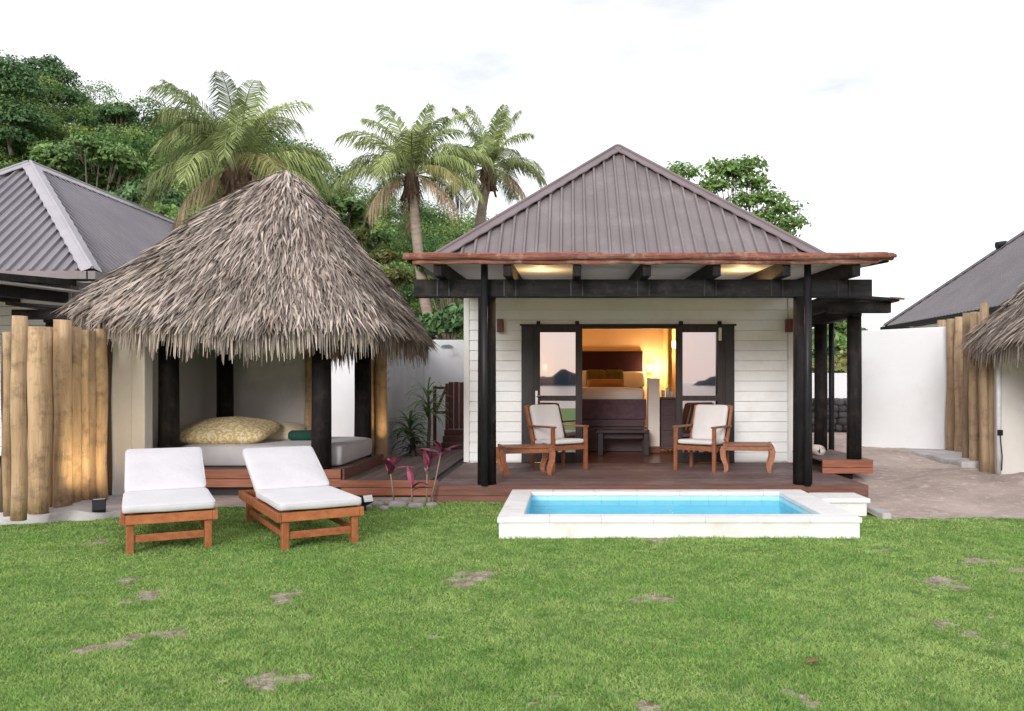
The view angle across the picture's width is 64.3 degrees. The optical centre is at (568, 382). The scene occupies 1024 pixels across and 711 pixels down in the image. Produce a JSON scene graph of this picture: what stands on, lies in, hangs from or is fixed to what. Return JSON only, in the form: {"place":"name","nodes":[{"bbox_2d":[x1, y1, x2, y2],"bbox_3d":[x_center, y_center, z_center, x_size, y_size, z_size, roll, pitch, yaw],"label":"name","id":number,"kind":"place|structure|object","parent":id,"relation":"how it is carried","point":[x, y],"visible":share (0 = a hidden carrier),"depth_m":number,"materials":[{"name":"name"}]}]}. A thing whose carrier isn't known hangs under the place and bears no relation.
{"place":"outdoors","nodes":[
{"label":"outdoors","id":0,"kind":"place"},
{"bbox_2d":[0,456,432,506],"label":"path","id":1,"kind":"structure","parent":0,"point":[227,500],"depth_m":10.11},
{"bbox_2d":[51,169,443,494],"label":"thatched pavilion","id":2,"kind":"structure","parent":1,"relation":"on","point":[232,304],"depth_m":10.07,"materials":[{"name":"plant"}]},
{"bbox_2d":[183,437,371,465],"bbox_3d":[-4.020,0.949,11.420,2.120,0.318,1.720,0,0,0],"label":"daybed mattress","id":3,"kind":"object","parent":2,"relation":"on","point":[346,449],"visible":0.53,"depth_m":10.60,"materials":[{"name":"grey fabric"}]},
{"bbox_2d":[180,416,280,444],"bbox_3d":[-4.620,0.660,11.000,1.295,0.407,0.820,0,0,0],"label":"floor pillow","id":4,"kind":"object","parent":3,"relation":"on","point":[234,430],"visible":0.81,"depth_m":10.70,"materials":[{"name":"beige fabric"}]},
{"bbox_2d":[263,422,306,440],"bbox_3d":[-4.080,0.690,11.450,0.720,0.273,0.582,0,0,-11],"label":"pillow","id":5,"kind":"object","parent":3,"relation":"on","point":[284,430],"visible":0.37,"depth_m":11.28,"materials":[{"name":"beige fabric"}]},
{"bbox_2d":[288,430,310,440],"bbox_3d":[-3.645,0.725,11.219,0.443,0.146,0.154,0,0,-6],"label":"bolster pillow","id":6,"kind":"object","parent":3,"relation":"on","point":[299,435],"visible":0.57,"depth_m":11.15,"materials":[{"name":"green fabric"}]},
{"bbox_2d":[304,339,387,458],"bbox_3d":[-3.469,0.350,12.649,1.269,2.105,0.269,0,0,-9],"label":"log screen","id":7,"kind":"object","parent":1,"relation":"on","point":[379,406],"visible":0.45,"depth_m":12.62,"materials":[{"name":"brown wood"}]},
{"bbox_2d":[331,340,463,444],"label":"garden wall","id":8,"kind":"structure","parent":1,"relation":"on","point":[444,366],"depth_m":17.50,"materials":[{"name":"white paint"}]},
{"bbox_2d":[441,344,452,348],"bbox_3d":[-2.557,-0.771,17.223,0.260,0.107,0.553,0,0,0],"label":"shower","id":9,"kind":"object","parent":8,"relation":"attached to","point":[448,346],"visible":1,"depth_m":17.07,"materials":[{"name":"metal"}]},
{"bbox_2d":[380,456,414,499],"bbox_3d":[-2.001,1.150,9.554,0.375,0.604,0.374,0,0,0],"label":"ti plant","id":10,"kind":"object","parent":1,"relation":"on","point":[390,464],"visible":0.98,"depth_m":9.56,"materials":[{"name":"purple plant"}]},
{"bbox_2d":[340,445,465,496],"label":"boardwalk","id":11,"kind":"structure","parent":1,"relation":"on","point":[375,481],"depth_m":10.61,"materials":[{"name":"red wood"}]},
{"bbox_2d":[390,431,431,456],"bbox_3d":[-2.677,1.127,13.895,0.762,0.617,0.702,0,0,0],"label":"plant","id":12,"kind":"object","parent":11,"relation":"on","point":[413,445],"visible":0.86,"depth_m":13.84,"materials":[{"name":"green plant"}]},
{"bbox_2d":[388,408,435,454],"bbox_3d":[-2.796,0.932,14.191,0.893,1.001,0.893,0,0,0],"label":"plant","id":13,"kind":"object","parent":11,"relation":"on","point":[410,423],"visible":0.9,"depth_m":14.15,"materials":[{"name":"green plant"}]},
{"bbox_2d":[405,377,452,451],"bbox_3d":[-2.552,0.568,14.590,0.982,1.367,0.982,0,0,0],"label":"plant","id":14,"kind":"object","parent":11,"relation":"on","point":[427,409],"visible":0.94,"depth_m":14.57,"materials":[{"name":"green plant"}]},
{"bbox_2d":[433,382,463,448],"bbox_3d":[-2.147,0.599,15.575,1.025,1.263,0.750,0,0,0],"label":"wooden screen","id":15,"kind":"object","parent":11,"relation":"on","point":[454,430],"visible":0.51,"depth_m":15.90,"materials":[{"name":"red wood"}]},
{"bbox_2d":[387,351,423,457],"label":"garden wall","id":16,"kind":"structure","parent":1,"relation":"on","point":[401,382],"depth_m":15.22,"materials":[{"name":"white paint"}]},
{"bbox_2d":[0,501,1023,710],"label":"lawn","id":17,"kind":"structure","parent":0,"point":[260,679],"depth_m":4.99,"materials":[{"name":"plant"}]},
{"bbox_2d":[0,494,122,524],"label":"plinth","id":18,"kind":"structure","parent":17,"relation":"on","point":[81,510],"depth_m":8.51,"materials":[{"name":"concrete"}]},
{"bbox_2d":[0,315,112,520],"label":"log fence","id":19,"kind":"object","parent":18,"relation":"on","point":[56,414],"visible":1,"depth_m":8.78,"materials":[{"name":"beige wood"}]},
{"bbox_2d":[92,499,105,511],"bbox_3d":[-5.012,1.344,8.658,0.130,0.212,0.154,0,0,-30],"label":"garden spotlight","id":20,"kind":"object","parent":18,"relation":"on","point":[98,505],"visible":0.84,"depth_m":8.62,"materials":[{"name":"metal"}]},
{"bbox_2d":[120,447,217,553],"bbox_3d":[-3.819,1.057,7.710,0.754,0.762,1.805,0,0,-28],"label":"sun lounger","id":21,"kind":"object","parent":17,"relation":"on","point":[164,485],"visible":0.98,"depth_m":7.46,"materials":[{"name":"white fabric"}]},
{"bbox_2d":[239,446,363,550],"bbox_3d":[-2.628,1.057,7.851,0.754,0.762,1.805,0,0,-32],"label":"sun lounger","id":22,"kind":"object","parent":17,"relation":"on","point":[290,484],"visible":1,"depth_m":7.64,"materials":[{"name":"white fabric"}]},
{"bbox_2d":[361,495,372,510],"bbox_3d":[-2.291,1.353,9.125,0.130,0.195,0.163,0,0,-45],"label":"garden spotlight","id":23,"kind":"object","parent":17,"relation":"on","point":[367,499],"visible":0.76,"depth_m":9.08,"materials":[{"name":"metal"}]},
{"bbox_2d":[371,500,385,505],"bbox_3d":[-2.239,1.420,9.518,0.180,0.090,0.118,0,0,0],"label":"stone","id":24,"kind":"object","parent":17,"relation":"on","point":[377,502],"visible":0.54,"depth_m":9.47,"materials":[{"name":"grey stone"}]},
{"bbox_2d":[378,505,388,509],"bbox_3d":[-2.100,1.420,9.216,0.126,0.063,0.082,0,0,0],"label":"stone","id":25,"kind":"object","parent":17,"relation":"on","point":[383,507],"visible":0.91,"depth_m":9.18,"materials":[{"name":"grey stone"}]},
{"bbox_2d":[388,500,407,506],"bbox_3d":[-1.988,1.420,9.440,0.234,0.117,0.153,0,0,0],"label":"stone","id":26,"kind":"object","parent":17,"relation":"on","point":[398,503],"visible":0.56,"depth_m":9.38,"materials":[{"name":"grey stone"}]},
{"bbox_2d":[407,502,423,507],"bbox_3d":[-1.764,1.420,9.364,0.198,0.099,0.129,0,0,0],"label":"stone","id":27,"kind":"object","parent":17,"relation":"on","point":[416,504],"visible":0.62,"depth_m":9.31,"materials":[{"name":"grey stone"}]},
{"bbox_2d":[407,467,428,501],"bbox_3d":[-1.788,1.218,9.578,0.348,0.466,0.133,0,0,19],"label":"ti plant","id":28,"kind":"object","parent":17,"relation":"on","point":[410,475],"visible":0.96,"depth_m":9.60,"materials":[{"name":"pink plant"}]},
{"bbox_2d":[426,502,437,506],"bbox_3d":[-1.593,1.420,9.440,0.144,0.072,0.094,0,0,0],"label":"stone","id":29,"kind":"object","parent":17,"relation":"on","point":[432,504],"visible":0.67,"depth_m":9.40,"materials":[{"name":"grey stone"}]},
{"bbox_2d":[415,440,461,503],"bbox_3d":[-1.539,1.062,9.585,0.530,0.782,0.355,0,0,6],"label":"ti plant","id":30,"kind":"object","parent":17,"relation":"on","point":[427,460],"visible":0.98,"depth_m":9.61,"materials":[{"name":"purple plant"}]},
{"bbox_2d":[806,659,818,662],"bbox_3d":[1.231,1.401,4.104,0.084,0.016,0.040,0,0,-17],"label":"fallen leaf","id":31,"kind":"object","parent":17,"relation":"on","point":[809,660],"visible":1,"depth_m":4.09,"materials":[{"name":"orange plant"}]},
{"bbox_2d":[809,493,869,515],"bbox_3d":[2.995,1.350,9.020,0.530,0.200,0.500,0,0,0],"label":"pool step","id":32,"kind":"object","parent":17,"relation":"on","point":[855,503],"visible":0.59,"depth_m":8.80,"materials":[{"name":"white concrete"}]},
{"bbox_2d":[0,0,1023,355],"label":"sky","id":33,"kind":"structure","parent":0,"point":[899,124],"materials":[{"name":"white"}]},
{"bbox_2d":[783,432,1023,520],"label":"sand path","id":34,"kind":"structure","parent":0,"point":[901,483],"depth_m":10.53,"materials":[{"name":"beige sand"}]},
{"bbox_2d":[812,398,846,432],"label":"stone wall","id":35,"kind":"structure","parent":34,"relation":"on","point":[840,415],"depth_m":19.83,"materials":[{"name":"grey stone"}]},
{"bbox_2d":[867,504,890,518],"bbox_3d":[3.370,1.415,9.150,0.100,0.070,1.100,0,0,0],"label":"edging stone","id":36,"kind":"object","parent":34,"relation":"on","point":[880,513],"visible":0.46,"depth_m":8.74,"materials":[{"name":"stone"}]},
{"bbox_2d":[906,448,978,467],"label":"plinth","id":37,"kind":"structure","parent":34,"relation":"on","point":[944,456],"depth_m":13.08,"materials":[{"name":"concrete"}]},
{"bbox_2d":[937,303,994,472],"bbox_3d":[6.525,0.113,13.274,0.409,2.580,2.972,0,0,14],"label":"log fence","id":38,"kind":"object","parent":37,"relation":"on","point":[969,421],"visible":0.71,"depth_m":12.79,"materials":[{"name":"beige wood"}]},
{"bbox_3d":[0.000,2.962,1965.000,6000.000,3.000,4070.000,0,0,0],"label":"ground","id":39,"kind":"structure","parent":0,"visible":0},
{"bbox_2d":[0,160,182,455],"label":"villa","id":40,"kind":"object","parent":39,"relation":"on","point":[64,238],"visible":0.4,"depth_m":14.63,"materials":[{"name":"white paint"}]},
{"bbox_2d":[136,70,338,228],"bbox_3d":[-8.994,-3.435,21.913,5.004,9.859,5.303,0,0,11],"label":"palm tree","id":41,"kind":"object","parent":39,"relation":"on","point":[238,137],"visible":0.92,"depth_m":21.36,"materials":[{"name":"green plant"}]},
{"bbox_2d":[326,103,494,339],"bbox_3d":[-4.526,-3.307,24.018,4.729,9.620,4.490,0,0,0],"label":"palm tree","id":42,"kind":"object","parent":39,"relation":"on","point":[410,156],"visible":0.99,"depth_m":23.69,"materials":[{"name":"green plant"}]},
{"bbox_2d":[411,266,463,339],"bbox_3d":[-3.513,-1.360,23.919,2.335,5.047,2.199,0,0,0],"label":"tree","id":43,"kind":"object","parent":39,"relation":"on","point":[449,301],"depth_m":23.89,"materials":[{"name":"green plant"}]},
{"bbox_2d":[419,302,463,339],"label":"tree","id":44,"kind":"object","parent":39,"relation":"on","point":[448,318],"visible":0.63,"depth_m":20.61,"materials":[{"name":"green plant"}]},
{"bbox_2d":[427,104,547,227],"bbox_3d":[-2.779,-3.808,27.107,4.261,10.582,4.307,0,0,0],"label":"palm tree","id":45,"kind":"object","parent":39,"relation":"on","point":[488,145],"visible":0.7,"depth_m":26.80,"materials":[{"name":"green plant"}]},
{"bbox_2d":[432,448,872,502],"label":"deck","id":46,"kind":"structure","parent":39,"relation":"on","point":[459,483],"depth_m":10.46,"materials":[{"name":"red wood"}]},
{"bbox_2d":[496,443,555,476],"bbox_3d":[-0.600,1.031,10.980,0.749,0.397,0.517,0,0,-14],"label":"footstool","id":47,"kind":"object","parent":46,"relation":"on","point":[544,449],"visible":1,"depth_m":10.82,"materials":[{"name":"brown wood"}]},
{"bbox_2d":[524,404,588,471],"bbox_3d":[-0.192,0.773,11.661,0.644,0.916,0.734,0,0,-38],"label":"armchair","id":48,"kind":"object","parent":46,"relation":"on","point":[547,425],"visible":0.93,"depth_m":11.66,"materials":[{"name":"white fabric"}]},
{"bbox_2d":[672,404,732,472],"bbox_3d":[1.928,0.773,11.593,0.644,0.916,0.733,0,0,33],"label":"armchair","id":49,"kind":"object","parent":46,"relation":"on","point":[708,425],"visible":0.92,"depth_m":11.64,"materials":[{"name":"white fabric"}]},
{"bbox_2d":[720,441,775,472],"bbox_3d":[2.500,1.031,11.380,0.749,0.397,0.517,0,0,12],"label":"side table","id":50,"kind":"object","parent":46,"relation":"on","point":[749,446],"visible":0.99,"depth_m":11.19,"materials":[{"name":"brown wood"}]},
{"bbox_2d":[812,444,824,454],"bbox_3d":[3.619,0.974,11.847,0.151,0.150,0.288,0,0,-11],"label":"rolled towel","id":51,"kind":"object","parent":46,"relation":"on","point":[818,449],"visible":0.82,"depth_m":11.76,"materials":[{"name":"white fabric"}]},
{"bbox_2d":[403,144,904,485],"bbox_3d":[1.129,-1.528,16.829,6.686,5.956,15.211,0,0,0],"label":"villa","id":52,"kind":"object","parent":39,"relation":"on","point":[617,247],"visible":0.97,"depth_m":12.61,"materials":[{"name":"metal"}]},
{"bbox_2d":[497,319,503,331],"bbox_3d":[-1.060,-0.887,12.562,0.100,0.205,0.125,0,0,0],"label":"porch lamp","id":53,"kind":"object","parent":52,"relation":"attached to","point":[500,325],"visible":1,"depth_m":12.50,"materials":[{"name":"metal"}]},
{"bbox_2d":[533,321,581,461],"bbox_3d":[-0.172,0.130,12.493,0.755,2.175,0.115,0,0,0],"label":"door","id":54,"kind":"structure","parent":52,"relation":"in","point":[557,350],"depth_m":12.52,"materials":[{"name":"clear glass"}]},
{"bbox_2d":[582,351,646,450],"bbox_3d":[0.537,0.274,15.973,2.075,1.908,2.846,0,0,0],"label":"bed","id":55,"kind":"object","parent":52,"relation":"on","point":[613,407],"visible":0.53,"depth_m":14.58,"materials":[{"name":"brown wood"}]},
{"bbox_2d":[582,371,587,386],"bbox_3d":[0.229,-0.083,16.900,0.500,0.353,0.227,0,0,0],"label":"pillow","id":56,"kind":"object","parent":55,"relation":"on","point":[584,379],"visible":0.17,"depth_m":16.81,"materials":[{"name":"white fabric"}]},
{"bbox_2d":[586,370,605,384],"bbox_3d":[0.552,-0.102,16.600,0.420,0.347,0.225,0,0,0],"label":"pillow","id":57,"kind":"object","parent":55,"relation":"on","point":[595,374],"visible":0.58,"depth_m":16.55,"materials":[{"name":"green fabric"}]},
{"bbox_2d":[587,379,624,386],"bbox_3d":[0.743,0.010,16.300,0.750,0.184,0.174,0,0,0],"label":"pillow","id":58,"kind":"object","parent":55,"relation":"on","point":[605,382],"visible":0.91,"depth_m":16.23,"materials":[{"name":"orange fabric"}]},
{"bbox_2d":[605,370,623,379],"bbox_3d":[0.921,-0.102,16.620,0.400,0.348,0.225,0,0,0],"label":"pillow","id":59,"kind":"object","parent":55,"relation":"on","point":[614,374],"visible":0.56,"depth_m":16.57,"materials":[{"name":"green fabric"}]},
{"bbox_2d":[623,371,644,387],"bbox_3d":[1.273,-0.073,16.950,0.620,0.336,0.221,0,0,0],"label":"pillow","id":60,"kind":"object","parent":55,"relation":"on","point":[634,379],"visible":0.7,"depth_m":16.87,"materials":[{"name":"white fabric"}]},
{"bbox_2d":[596,429,648,455],"bbox_3d":[0.910,1.012,13.900,0.900,0.433,0.360,0,0,0],"label":"bench","id":61,"kind":"object","parent":52,"relation":"on","point":[642,434],"visible":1,"depth_m":13.72,"materials":[{"name":"black wood"}]},
{"bbox_2d":[647,364,651,370],"bbox_3d":[1.713,-0.326,17.311,0.117,0.150,0.188,0,0,0],"label":"wall lamp","id":62,"kind":"object","parent":52,"relation":"attached to","point":[649,367],"visible":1,"depth_m":17.23,"materials":[{"name":"metal"}]},
{"bbox_2d":[660,397,675,448],"bbox_3d":[1.960,0.710,14.600,0.720,0.920,0.540,0,0,0],"label":"sideboard","id":63,"kind":"object","parent":52,"relation":"on","point":[667,413],"visible":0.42,"depth_m":14.34,"materials":[{"name":"brown wood"}]},
{"bbox_2d":[676,321,724,461],"bbox_3d":[2.022,0.130,12.520,0.755,2.175,0.060,0,0,0],"label":"door","id":64,"kind":"structure","parent":52,"relation":"in","point":[700,356],"depth_m":12.52,"materials":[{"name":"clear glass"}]},
{"bbox_2d":[785,319,792,331],"bbox_3d":[3.400,-0.887,12.562,0.100,0.205,0.125,0,0,0],"label":"porch lamp","id":65,"kind":"object","parent":52,"relation":"attached to","point":[788,325],"visible":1,"depth_m":12.50,"materials":[{"name":"metal"}]},
{"bbox_2d":[497,489,861,538],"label":"plunge pool","id":66,"kind":"structure","parent":39,"relation":"in","point":[629,513],"depth_m":7.68,"materials":[{"name":"paint"}]},
{"bbox_2d":[666,153,816,237],"bbox_3d":[4.933,-2.666,24.005,4.691,8.236,1.295,0,0,0],"label":"tree","id":67,"kind":"object","parent":39,"relation":"on","point":[734,169],"visible":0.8,"depth_m":23.80,"materials":[{"name":"green plant"}]},
{"bbox_2d":[812,373,846,397],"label":"garden wall","id":68,"kind":"structure","parent":39,"relation":"on","point":[840,385],"depth_m":24.50,"materials":[{"name":"white paint"}]},
{"bbox_2d":[862,327,946,448],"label":"garden wall","id":69,"kind":"structure","parent":39,"relation":"on","point":[904,374],"depth_m":14.74,"materials":[{"name":"white paint"}]},
{"bbox_2d":[880,231,1023,329],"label":"villa","id":70,"kind":"object","parent":39,"relation":"on","point":[994,279],"visible":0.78,"depth_m":23.04,"materials":[{"name":"metal"}]},
{"bbox_2d":[959,282,1023,473],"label":"thatched pavilion","id":71,"kind":"structure","parent":39,"relation":"on","point":[999,336],"depth_m":11.70,"materials":[{"name":"white paint"}]},
{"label":"hill","id":72,"kind":"structure","parent":0,"visible":0},
{"bbox_2d":[0,50,55,156],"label":"tree","id":73,"kind":"object","parent":72,"relation":"on","point":[13,78],"visible":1,"depth_m":49.66,"materials":[{"name":"green plant"}]},
{"bbox_2d":[18,53,89,140],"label":"tree","id":74,"kind":"object","parent":72,"relation":"on","point":[51,64],"visible":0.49,"depth_m":57.58,"materials":[{"name":"green plant"}]},
{"bbox_2d":[22,132,157,191],"bbox_3d":[-20.159,-5.332,34.269,4.936,9.600,4.542,0,0,-38],"label":"tree","id":75,"kind":"object","parent":72,"relation":"on","point":[88,158],"visible":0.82,"depth_m":33.45,"materials":[{"name":"green plant"}]},
{"bbox_2d":[94,100,151,140],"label":"tree","id":76,"kind":"object","parent":72,"relation":"on","point":[118,114],"visible":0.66,"depth_m":55.02,"materials":[{"name":"green plant"}]},
{"bbox_2d":[108,178,185,207],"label":"tree","id":77,"kind":"object","parent":72,"relation":"on","point":[128,191],"visible":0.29,"depth_m":29.27,"materials":[{"name":"green plant"}]},
{"bbox_2d":[140,201,205,222],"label":"tree","id":78,"kind":"object","parent":72,"relation":"on","point":[169,211],"visible":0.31,"depth_m":25.96,"materials":[{"name":"green plant"}]},
{"bbox_2d":[0,50,496,339],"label":"hillside forest","id":79,"kind":"object","parent":72,"relation":"on","point":[439,232],"visible":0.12,"depth_m":53.23,"materials":[{"name":"green plant"}]},
{"bbox_2d":[316,190,393,253],"bbox_3d":[-7.600,-2.837,27.241,3.713,7.386,2.553,0,0,0],"label":"tree","id":80,"kind":"object","parent":72,"relation":"on","point":[352,218],"visible":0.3,"depth_m":26.84,"materials":[{"name":"green plant"}]},
{"bbox_2d":[349,228,415,294],"bbox_3d":[-5.983,-1.798,25.067,2.478,5.916,2.436,0,0,33],"label":"tree","id":81,"kind":"object","parent":72,"relation":"on","point":[397,276],"visible":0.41,"depth_m":24.91,"materials":[{"name":"green plant"}]},
{"bbox_2d":[812,350,846,372],"bbox_3d":[8.912,0.087,26.981,2.291,2.398,1.624,0,0,0],"label":"shrub","id":82,"kind":"object","parent":72,"relation":"on","point":[840,363],"visible":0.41,"depth_m":26.59,"materials":[{"name":"green plant"}]},
{"bbox_2d":[812,320,867,362],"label":"tree","id":83,"kind":"object","parent":72,"relation":"on","point":[840,335],"visible":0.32,"depth_m":29.50,"materials":[{"name":"green plant"}]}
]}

